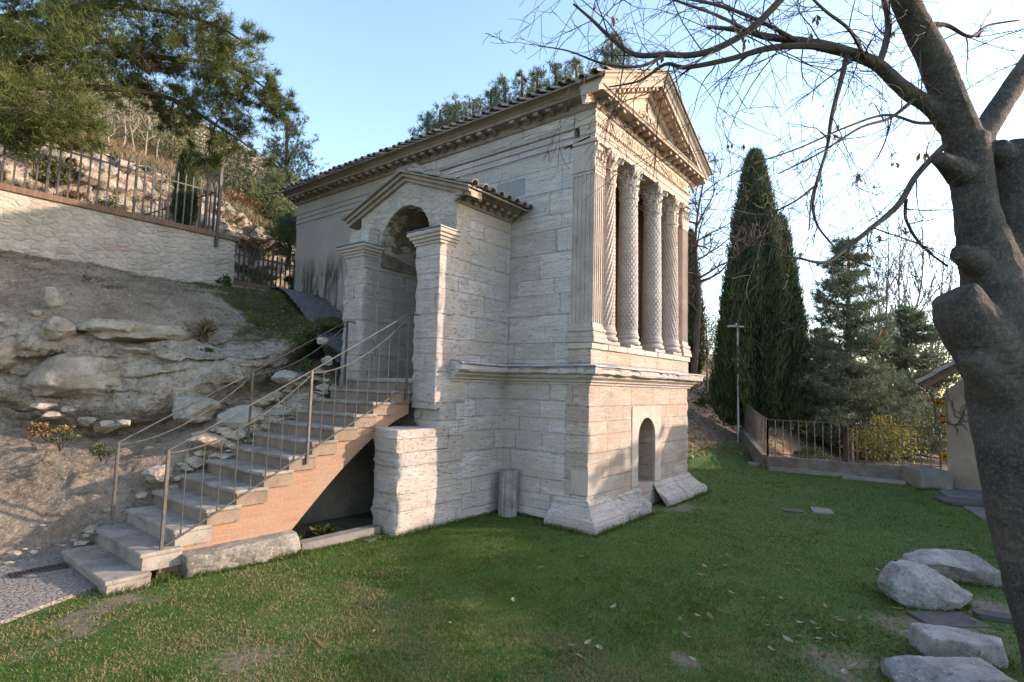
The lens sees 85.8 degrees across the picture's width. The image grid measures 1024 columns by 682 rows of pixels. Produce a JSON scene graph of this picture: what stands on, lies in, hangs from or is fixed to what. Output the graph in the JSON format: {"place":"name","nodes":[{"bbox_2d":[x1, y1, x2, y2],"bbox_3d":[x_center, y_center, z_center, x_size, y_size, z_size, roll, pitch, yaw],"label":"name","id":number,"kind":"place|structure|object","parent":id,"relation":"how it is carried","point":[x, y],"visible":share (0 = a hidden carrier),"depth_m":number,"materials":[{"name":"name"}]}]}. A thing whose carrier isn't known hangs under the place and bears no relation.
{"place":"outdoors","nodes":[
{"label":"outdoors","id":0,"kind":"place"},
{"bbox_2d":[0,553,96,624],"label":"path","id":1,"kind":"structure","parent":0,"point":[23,596],"depth_m":5.71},
{"bbox_2d":[8,563,68,578],"bbox_3d":[-5.271,2.558,6.141,0.194,0.024,0.484,-2,-6,38],"label":"drain grate","id":2,"kind":"object","parent":1,"relation":"on","point":[12,575],"visible":1,"depth_m":6.12,"materials":[{"name":"metal"}]},
{"bbox_2d":[76,318,188,341],"bbox_3d":[-6.369,-0.118,9.267,1.626,0.422,0.926,5,-6,-39],"label":"rock","id":3,"kind":"object","parent":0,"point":[121,330],"visible":0.76,"depth_m":8.93,"materials":[{"name":"stone"}]},
{"bbox_2d":[0,134,295,286],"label":"cliff weeds","id":4,"kind":"object","parent":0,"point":[239,209],"visible":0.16,"depth_m":16.98,"materials":[{"name":"brown plant"}]},
{"bbox_2d":[0,65,303,289],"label":"rocky hill","id":5,"kind":"structure","parent":0,"point":[231,216],"depth_m":15.37,"materials":[{"name":"soil"}]},
{"bbox_2d":[8,149,63,181],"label":"shrub","id":6,"kind":"object","parent":5,"relation":"on","point":[35,161],"visible":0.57,"depth_m":13.24,"materials":[{"name":"green plant"}]},
{"bbox_2d":[35,158,75,187],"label":"shrub","id":7,"kind":"object","parent":5,"relation":"on","point":[64,173],"visible":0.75,"depth_m":13.54,"materials":[{"name":"green plant"}]},
{"bbox_2d":[0,75,126,140],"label":"shrub","id":8,"kind":"object","parent":5,"relation":"on","point":[88,112],"visible":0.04,"depth_m":18.45,"materials":[{"name":"green plant"}]},
{"bbox_2d":[58,188,92,202],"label":"shrub","id":9,"kind":"object","parent":5,"relation":"on","point":[74,194],"visible":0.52,"depth_m":13.34,"materials":[{"name":"beige plant"}]},
{"bbox_2d":[34,73,165,148],"bbox_3d":[-15.331,-8.463,20.591,3.858,3.626,4.297,-2,-6,38],"label":"shrub","id":10,"kind":"object","parent":5,"relation":"on","point":[135,113],"visible":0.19,"depth_m":20.79,"materials":[{"name":"green plant"}]},
{"bbox_2d":[90,194,130,210],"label":"shrub","id":11,"kind":"object","parent":5,"relation":"on","point":[111,203],"visible":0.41,"depth_m":13.87,"materials":[{"name":"green plant"}]},
{"bbox_2d":[76,60,189,132],"bbox_3d":[-17.249,-10.821,24.908,4.106,3.808,5.441,-2,-6,38],"label":"shrub","id":12,"kind":"object","parent":5,"relation":"on","point":[153,113],"visible":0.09,"depth_m":24.91,"materials":[{"name":"green plant"}]},
{"bbox_2d":[1,91,295,245],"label":"dry grass","id":13,"kind":"structure","parent":5,"relation":"on","point":[126,151],"depth_m":18.23,"materials":[{"name":"plant"}]},
{"bbox_2d":[113,104,209,164],"bbox_3d":[-12.317,-7.276,19.743,2.517,2.751,3.561,-2,-6,38],"label":"shrub","id":14,"kind":"object","parent":5,"relation":"on","point":[172,152],"visible":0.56,"depth_m":19.63,"materials":[{"name":"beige plant"}]},
{"bbox_2d":[167,145,201,225],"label":"cypress tree","id":15,"kind":"object","parent":5,"relation":"on","point":[185,164],"visible":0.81,"depth_m":12.94,"materials":[{"name":"green plant"}]},
{"bbox_2d":[164,114,247,183],"bbox_3d":[-12.122,-7.529,21.623,2.655,2.728,3.238,-2,-6,38],"label":"shrub","id":16,"kind":"object","parent":5,"relation":"on","point":[200,142],"visible":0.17,"depth_m":21.60,"materials":[{"name":"green plant"}]},
{"bbox_2d":[198,145,252,193],"bbox_3d":[-10.585,-6.293,20.142,2.044,1.844,1.740,5,-6,-33],"label":"shrub","id":17,"kind":"object","parent":5,"relation":"on","point":[232,174],"visible":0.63,"depth_m":20.23,"materials":[{"name":"green plant"}]},
{"bbox_2d":[217,150,263,191],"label":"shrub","id":18,"kind":"object","parent":5,"relation":"on","point":[246,163],"visible":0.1,"depth_m":25.79,"materials":[{"name":"green plant"}]},
{"bbox_2d":[222,187,262,211],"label":"shrub","id":19,"kind":"object","parent":5,"relation":"on","point":[243,198],"visible":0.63,"depth_m":18.80,"materials":[{"name":"brown plant"}]},
{"bbox_2d":[240,234,269,253],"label":"shrub","id":20,"kind":"object","parent":5,"relation":"on","point":[251,239],"visible":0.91,"depth_m":17.37,"materials":[{"name":"green plant"}]},
{"bbox_2d":[226,167,286,206],"bbox_3d":[-10.751,-6.232,23.203,2.489,2.123,2.123,3,-5,-22],"label":"shrub","id":21,"kind":"object","parent":5,"relation":"on","point":[251,178],"visible":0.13,"depth_m":22.90,"materials":[{"name":"green plant"}]},
{"bbox_2d":[242,165,298,235],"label":"pine tree","id":22,"kind":"object","parent":5,"relation":"on","point":[275,205],"visible":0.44,"depth_m":19.73,"materials":[{"name":"green plant"}]},
{"bbox_2d":[255,211,296,265],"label":"pine tree","id":23,"kind":"object","parent":5,"relation":"on","point":[286,231],"visible":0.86,"depth_m":16.71,"materials":[{"name":"green plant"}]},
{"bbox_2d":[235,108,329,215],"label":"pine tree","id":24,"kind":"object","parent":5,"relation":"on","point":[286,163],"visible":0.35,"depth_m":23.72,"materials":[{"name":"green plant"}]},
{"bbox_2d":[424,92,472,133],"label":"pine tree","id":25,"kind":"object","parent":5,"relation":"on","point":[452,109],"visible":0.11,"depth_m":27.62,"materials":[{"name":"green plant"}]},
{"bbox_2d":[452,96,488,120],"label":"pine tree","id":26,"kind":"object","parent":5,"relation":"on","point":[474,103],"visible":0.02,"depth_m":28.68,"materials":[{"name":"green plant"}]},
{"bbox_2d":[469,87,503,116],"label":"pine tree","id":27,"kind":"object","parent":5,"relation":"on","point":[488,95],"visible":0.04,"depth_m":26.77,"materials":[{"name":"green plant"}]},
{"bbox_2d":[486,72,520,110],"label":"pine tree","id":28,"kind":"object","parent":5,"relation":"on","point":[502,81],"visible":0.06,"depth_m":25.75,"materials":[{"name":"green plant"}]},
{"bbox_2d":[508,68,534,100],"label":"pine tree","id":29,"kind":"object","parent":5,"relation":"on","point":[523,79],"visible":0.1,"depth_m":25.96,"materials":[{"name":"green plant"}]},
{"bbox_2d":[523,64,553,95],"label":"pine tree","id":30,"kind":"object","parent":5,"relation":"on","point":[537,78],"visible":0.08,"depth_m":26.80,"materials":[{"name":"green plant"}]},
{"bbox_2d":[533,60,574,91],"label":"pine tree","id":31,"kind":"object","parent":5,"relation":"on","point":[557,74],"visible":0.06,"depth_m":24.72,"materials":[{"name":"green plant"}]},
{"bbox_2d":[0,250,343,559],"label":"hillside","id":32,"kind":"structure","parent":0,"point":[24,514],"depth_m":8.76,"materials":[{"name":"stone"}]},
{"bbox_2d":[0,342,31,373],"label":"rock","id":33,"kind":"object","parent":32,"relation":"on","point":[9,359],"visible":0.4,"depth_m":8.37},
{"bbox_2d":[20,421,75,441],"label":"plant","id":34,"kind":"object","parent":32,"relation":"on","point":[37,433],"visible":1,"depth_m":7.24,"materials":[{"name":"orange plant"}]},
{"bbox_2d":[40,411,65,418],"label":"rock","id":35,"kind":"object","parent":32,"relation":"on","point":[51,414],"visible":0.98,"depth_m":8.06,"materials":[{"name":"stone"}]},
{"bbox_2d":[29,403,57,410],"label":"rock","id":36,"kind":"object","parent":35,"relation":"on","point":[44,406],"visible":1,"depth_m":8.13,"materials":[{"name":"stone"}]},
{"bbox_2d":[44,286,62,306],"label":"rock","id":37,"kind":"object","parent":32,"relation":"on","point":[53,297],"visible":1,"depth_m":8.76,"materials":[{"name":"stone"}]},
{"bbox_2d":[40,316,76,340],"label":"rock","id":38,"kind":"object","parent":32,"relation":"on","point":[56,328],"visible":0.93,"depth_m":8.51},
{"bbox_2d":[48,430,81,451],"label":"plant","id":39,"kind":"object","parent":32,"relation":"on","point":[71,436],"visible":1,"depth_m":7.42,"materials":[{"name":"green plant"}]},
{"bbox_2d":[20,352,121,399],"bbox_3d":[-6.637,0.686,9.104,1.234,0.955,2.232,-2,-6,38],"label":"rock","id":40,"kind":"object","parent":32,"relation":"on","point":[68,375],"visible":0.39,"depth_m":8.41,"materials":[{"name":"stone"}]},
{"bbox_2d":[88,441,121,461],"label":"plant","id":41,"kind":"object","parent":32,"relation":"on","point":[100,452],"visible":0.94,"depth_m":7.49,"materials":[{"name":"green plant"}]},
{"bbox_2d":[93,423,120,432],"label":"rock","id":42,"kind":"object","parent":32,"relation":"on","point":[97,428],"visible":0.64,"depth_m":8.55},
{"bbox_2d":[0,183,239,285],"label":"retaining wall","id":43,"kind":"structure","parent":32,"relation":"on","point":[38,223],"depth_m":11.04,"materials":[{"name":"stone"}]},
{"bbox_2d":[0,142,215,230],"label":"iron fence","id":44,"kind":"object","parent":43,"relation":"on","point":[108,180],"visible":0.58,"depth_m":11.40,"materials":[{"name":"metal"}]},
{"bbox_2d":[140,181,216,230],"bbox_3d":[-8.799,-3.064,14.080,4.584,1.270,0.030,-1,-6,34],"label":"iron fence","id":45,"kind":"object","parent":43,"relation":"on","point":[163,208],"visible":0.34,"depth_m":13.16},
{"bbox_2d":[214,166,223,246],"bbox_3d":[-6.819,-3.111,12.755,0.229,1.920,0.060,-2,-6,38],"label":"fence stay","id":46,"kind":"object","parent":43,"relation":"attached to","point":[218,208],"visible":0.79,"depth_m":12.68,"materials":[{"name":"paint"}]},
{"bbox_2d":[114,346,150,354],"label":"rock","id":47,"kind":"object","parent":32,"relation":"on","point":[123,350],"visible":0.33,"depth_m":8.90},
{"bbox_2d":[0,0,302,176],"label":"pine tree","id":48,"kind":"object","parent":32,"relation":"on","point":[59,29],"visible":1,"depth_m":10.26,"materials":[{"name":"green plant"}]},
{"bbox_2d":[141,464,173,482],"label":"rock","id":49,"kind":"object","parent":32,"relation":"on","point":[154,474],"visible":0.85,"depth_m":7.57,"materials":[{"name":"stone"}]},
{"bbox_2d":[0,259,340,564],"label":"rubble","id":50,"kind":"object","parent":32,"relation":"on","point":[194,462],"visible":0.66,"depth_m":8.62,"materials":[{"name":"stone"}]},
{"bbox_2d":[0,249,342,496],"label":"grass","id":51,"kind":"structure","parent":32,"relation":"on","point":[182,455],"depth_m":10.83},
{"bbox_2d":[172,396,221,423],"bbox_3d":[-5.048,1.100,8.819,0.524,0.439,0.686,-2,-6,38],"label":"rock","id":52,"kind":"object","parent":32,"relation":"on","point":[187,414],"visible":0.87,"depth_m":8.63,"materials":[{"name":"stone"}]},
{"bbox_2d":[187,317,217,342],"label":"plant","id":53,"kind":"object","parent":32,"relation":"on","point":[204,328],"visible":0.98,"depth_m":9.90,"materials":[{"name":"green plant"}]},
{"bbox_2d":[188,432,227,450],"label":"rock","id":54,"kind":"object","parent":32,"relation":"on","point":[201,439],"visible":0.65,"depth_m":8.27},
{"bbox_2d":[216,405,264,430],"bbox_3d":[-4.397,1.252,8.978,0.670,0.432,0.727,-2,-6,38],"label":"rock","id":55,"kind":"object","parent":32,"relation":"on","point":[237,421],"visible":0.76,"depth_m":8.78,"materials":[{"name":"stone"}]},
{"bbox_2d":[232,280,284,291],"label":"fence kerb","id":56,"kind":"structure","parent":32,"relation":"on","point":[237,284],"depth_m":13.91,"materials":[{"name":"brick"}]},
{"bbox_2d":[234,246,295,289],"bbox_3d":[-6.441,-1.897,14.255,0.040,0.966,1.758,-2,-6,38],"label":"iron fence","id":57,"kind":"object","parent":56,"relation":"on","point":[259,259],"visible":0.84,"depth_m":14.30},
{"bbox_2d":[271,369,300,384],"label":"rock","id":58,"kind":"object","parent":32,"relation":"on","point":[284,377],"visible":0.87,"depth_m":9.47,"materials":[{"name":"stone"}]},
{"bbox_2d":[271,286,342,361],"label":"path","id":59,"kind":"structure","parent":0,"point":[310,306],"depth_m":12.70,"materials":[{"name":"concrete"}]},
{"bbox_2d":[0,278,1023,681],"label":"ground","id":60,"kind":"structure","parent":0,"point":[684,574],"depth_m":5.77,"materials":[{"name":"plant"}]},
{"bbox_2d":[61,379,412,596],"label":"staircase","id":61,"kind":"structure","parent":60,"relation":"on","point":[333,478],"depth_m":7.42,"materials":[{"name":"stone"}]},
{"bbox_2d":[110,321,355,520],"bbox_3d":[-4.019,0.978,8.620,0.060,2.961,3.598,-2,-6,38],"label":"stair railing","id":62,"kind":"object","parent":61,"relation":"on","point":[248,440],"visible":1,"depth_m":8.39,"materials":[{"name":"metal"}]},
{"bbox_2d":[157,313,417,572],"bbox_3d":[-2.714,1.053,7.605,0.060,3.301,3.638,-2,-6,38],"label":"stair railing","id":63,"kind":"object","parent":61,"relation":"on","point":[165,493],"visible":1,"depth_m":7.25,"materials":[{"name":"metal"}]},
{"bbox_2d":[178,530,300,577],"bbox_3d":[-3.299,2.631,6.746,0.405,0.356,1.407,-3,-6,43],"label":"stone block","id":64,"kind":"object","parent":60,"relation":"on","point":[261,548],"depth_m":6.58,"materials":[{"name":"stone"}]},
{"bbox_2d":[302,519,337,538],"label":"weed tuft","id":65,"kind":"object","parent":60,"relation":"on","point":[322,529],"visible":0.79,"depth_m":7.88,"materials":[{"name":"green plant"}]},
{"bbox_2d":[299,524,380,550],"bbox_3d":[-2.399,2.786,7.691,0.188,0.203,1.277,-2,-6,38],"label":"kerb stone","id":66,"kind":"object","parent":60,"relation":"on","point":[325,540],"visible":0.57,"depth_m":7.62,"materials":[{"name":"stone"}]},
{"bbox_2d":[407,110,438,139],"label":"pine tree","id":67,"kind":"object","parent":60,"relation":"on","point":[428,117],"visible":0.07,"depth_m":27.79,"materials":[{"name":"green plant"}]},
{"bbox_2d":[408,101,451,136],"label":"pine tree","id":68,"kind":"object","parent":60,"relation":"on","point":[437,107],"visible":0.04,"depth_m":29.74,"materials":[{"name":"green plant"}]},
{"bbox_2d":[264,66,712,536],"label":"temple","id":69,"kind":"structure","parent":60,"relation":"on","point":[530,293],"depth_m":9.88,"materials":[{"name":"stone"}]},
{"bbox_2d":[498,469,517,516],"bbox_3d":[-0.057,2.674,9.579,0.339,0.866,0.250,3,-5,-14],"label":"column fragment","id":70,"kind":"object","parent":60,"relation":"on","point":[508,492],"depth_m":9.50,"materials":[{"name":"stone"}]},
{"bbox_2d":[562,56,584,77],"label":"pine tree","id":71,"kind":"object","parent":60,"relation":"on","point":[576,63],"visible":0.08,"depth_m":26.82,"materials":[{"name":"green plant"}]},
{"bbox_2d":[586,28,640,72],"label":"pine tree","id":72,"kind":"object","parent":60,"relation":"on","point":[613,59],"visible":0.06,"depth_m":23.72,"materials":[{"name":"green plant"}]},
{"bbox_2d":[688,227,708,373],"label":"cypress tree","id":73,"kind":"object","parent":60,"relation":"on","point":[691,327],"visible":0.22,"depth_m":26.75,"materials":[{"name":"green plant"}]},
{"bbox_2d":[604,381,797,459],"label":"leaf litter","id":74,"kind":"object","parent":60,"relation":"on","point":[717,453],"visible":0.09,"depth_m":21.78,"materials":[{"name":"brown plant"}]},
{"bbox_2d":[704,304,718,360],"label":"shrub","id":75,"kind":"object","parent":60,"relation":"on","point":[710,346],"visible":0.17,"depth_m":29.73,"materials":[{"name":"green plant"}]},
{"bbox_2d":[727,323,747,441],"bbox_3d":[9.091,1.725,22.167,0.853,4.952,0.413,2,-5,0],"label":"lamp post","id":76,"kind":"object","parent":60,"relation":"on","point":[733,326],"visible":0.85,"depth_m":22.14,"materials":[{"name":"metal"}]},
{"bbox_2d":[688,134,787,388],"bbox_3d":[7.242,-3.152,20.771,6.353,9.923,6.180,3,-5,-11],"label":"bare tree","id":77,"kind":"object","parent":60,"relation":"on","point":[695,259],"visible":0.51,"depth_m":20.94,"materials":[{"name":"brown plant"}]},
{"bbox_2d":[483,0,1023,676],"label":"tree","id":78,"kind":"object","parent":60,"relation":"on","point":[979,310],"visible":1,"depth_m":3.58,"materials":[{"name":"grey plant"}]},
{"bbox_2d":[706,145,820,437],"bbox_3d":[10.730,-2.245,23.521,4.603,12.635,3.894,3,-5,-16],"label":"cypress tree","id":79,"kind":"object","parent":60,"relation":"on","point":[766,380],"visible":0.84,"depth_m":22.39,"materials":[{"name":"green plant"}]},
{"bbox_2d":[791,446,833,459],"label":"shrub","id":80,"kind":"object","parent":60,"relation":"on","point":[817,450],"visible":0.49,"depth_m":20.00,"materials":[{"name":"green plant"}]},
{"bbox_2d":[769,466,856,476],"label":"stone slab","id":81,"kind":"structure","parent":60,"relation":"on","point":[811,472],"depth_m":15.49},
{"bbox_2d":[739,427,901,479],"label":"wall","id":82,"kind":"structure","parent":60,"relation":"on","point":[757,453],"depth_m":15.55,"materials":[{"name":"concrete"}]},
{"bbox_2d":[742,404,768,455],"bbox_3d":[8.666,2.989,19.832,0.057,1.484,7.313,0,-5,17],"label":"iron railing","id":83,"kind":"object","parent":82,"relation":"on","point":[750,424],"visible":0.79,"depth_m":19.04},
{"bbox_2d":[767,419,941,468],"bbox_3d":[9.360,2.840,15.345,4.133,1.094,0.050,-1,-5,30],"label":"iron railing","id":84,"kind":"object","parent":82,"relation":"on","point":[883,462],"visible":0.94,"depth_m":15.20,"materials":[{"name":"metal"}]},
{"bbox_2d":[785,324,879,457],"bbox_3d":[16.353,2.806,29.175,6.441,7.615,6.181,1,-5,13],"label":"conifer tree","id":85,"kind":"object","parent":60,"relation":"on","point":[802,430],"visible":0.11,"depth_m":28.42,"materials":[{"name":"plant"}]},
{"bbox_2d":[803,415,875,447],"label":"shrub","id":86,"kind":"object","parent":60,"relation":"on","point":[827,433],"visible":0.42,"depth_m":25.82,"materials":[{"name":"green plant"}]},
{"bbox_2d":[813,227,905,356],"bbox_3d":[20.036,-0.498,31.446,3.866,12.144,4.441,2,-5,-5],"label":"bare tree","id":87,"kind":"object","parent":60,"relation":"on","point":[876,286],"visible":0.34,"depth_m":30.89,"materials":[{"name":"brown plant"}]},
{"bbox_2d":[781,234,939,461],"bbox_3d":[13.451,0.229,22.185,5.957,9.310,6.069,-2,-6,38],"label":"conifer tree","id":88,"kind":"object","parent":60,"relation":"on","point":[851,393],"visible":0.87,"depth_m":21.47,"materials":[{"name":"plant"}]},
{"bbox_2d":[842,475,905,484],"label":"stone slab","id":89,"kind":"structure","parent":60,"relation":"on","point":[873,479],"depth_m":14.48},
{"bbox_2d":[840,196,929,364],"bbox_3d":[21.350,-1.480,31.511,4.681,14.232,6.776,-2,-6,38],"label":"bare tree","id":90,"kind":"object","parent":60,"relation":"on","point":[888,278],"visible":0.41,"depth_m":30.94,"materials":[{"name":"brown plant"}]},
{"bbox_2d":[846,410,928,465],"bbox_3d":[12.946,3.358,19.075,2.369,1.955,2.476,-2,-6,38],"label":"shrub","id":91,"kind":"object","parent":60,"relation":"on","point":[888,452],"visible":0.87,"depth_m":18.99,"materials":[{"name":"yellow plant"}]},
{"bbox_2d":[820,302,962,461],"bbox_3d":[19.393,2.080,26.944,8.765,8.152,8.215,1,-5,6],"label":"conifer tree","id":92,"kind":"object","parent":60,"relation":"on","point":[908,332],"visible":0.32,"depth_m":26.29,"materials":[{"name":"plant"}]},
{"bbox_2d":[870,197,952,362],"bbox_3d":[21.306,-1.466,29.435,3.660,13.809,4.669,-2,-6,38],"label":"bare tree","id":93,"kind":"object","parent":60,"relation":"on","point":[904,292],"visible":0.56,"depth_m":30.45,"materials":[{"name":"brown plant"}]},
{"bbox_2d":[876,189,957,324],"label":"bare tree","id":94,"kind":"object","parent":60,"relation":"on","point":[915,272],"visible":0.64,"depth_m":31.00,"materials":[{"name":"brown plant"}]},
{"bbox_2d":[896,397,946,461],"bbox_3d":[16.834,3.531,21.965,2.640,2.610,2.700,-2,-6,38],"label":"shrub","id":95,"kind":"object","parent":60,"relation":"on","point":[934,442],"visible":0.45,"depth_m":21.96,"materials":[{"name":"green plant"}]},
{"bbox_2d":[892,219,957,392],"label":"bare tree","id":96,"kind":"object","parent":60,"relation":"on","point":[942,287],"visible":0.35,"depth_m":31.20,"materials":[{"name":"brown plant"}]},
{"bbox_2d":[877,560,972,610],"bbox_3d":[4.552,2.696,6.071,0.876,0.439,0.604,2,-5,-9],"label":"rock","id":97,"kind":"object","parent":60,"relation":"on","point":[909,583],"visible":0.98,"depth_m":5.94,"materials":[{"name":"stone"}]},
{"bbox_2d":[901,465,953,489],"bbox_3d":[10.535,3.466,14.027,0.708,0.445,1.059,1,-5,13],"label":"stone block","id":98,"kind":"object","parent":60,"relation":"on","point":[925,477],"depth_m":13.59,"materials":[{"name":"stone"}]},
{"bbox_2d":[908,249,958,397],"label":"bare tree","id":99,"kind":"object","parent":60,"relation":"on","point":[938,347],"visible":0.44,"depth_m":31.01,"materials":[{"name":"brown plant"}]},
{"bbox_2d":[914,359,981,490],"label":"house","id":100,"kind":"structure","parent":60,"relation":"on","point":[961,464],"depth_m":13.71,"materials":[{"name":"paint"}]},
{"bbox_2d":[946,388,967,435],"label":"bare vine","id":101,"kind":"object","parent":100,"relation":"attached to","point":[961,417],"visible":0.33,"depth_m":13.72,"materials":[{"name":"brown plant"}]},
{"bbox_2d":[880,655,1017,681],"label":"rock","id":102,"kind":"object","parent":60,"relation":"on","point":[909,668],"visible":0.98,"depth_m":4.26,"materials":[{"name":"stone"}]},
{"bbox_2d":[906,611,991,627],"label":"ground slab","id":103,"kind":"structure","parent":60,"relation":"on","point":[955,620],"depth_m":5.56,"materials":[{"name":"stone"}]},
{"bbox_2d":[900,549,1001,587],"bbox_3d":[5.449,2.878,6.880,0.973,0.428,0.544,1,-5,3],"label":"rock","id":104,"kind":"object","parent":60,"relation":"on","point":[968,567],"visible":0.67,"depth_m":6.75,"materials":[{"name":"stone"}]},
{"bbox_2d":[908,623,1009,668],"bbox_3d":[3.914,2.681,4.800,0.673,0.268,0.389,1,-5,7],"label":"rock","id":105,"kind":"object","parent":60,"relation":"on","point":[937,640],"visible":0.8,"depth_m":4.70,"materials":[{"name":"stone"}]},
{"bbox_2d":[971,608,1012,623],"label":"ground slab","id":106,"kind":"structure","parent":60,"relation":"on","point":[994,616],"depth_m":5.62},
{"bbox_2d":[0,0,1023,397],"label":"sky","id":107,"kind":"structure","parent":0,"point":[361,72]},
{"bbox_2d":[939,488,986,521],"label":"house paving","id":108,"kind":"structure","parent":0,"point":[966,493],"depth_m":12.64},
{"bbox_2d":[933,496,983,506],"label":"paving slab","id":109,"kind":"structure","parent":108,"relation":"on","point":[954,501],"depth_m":11.70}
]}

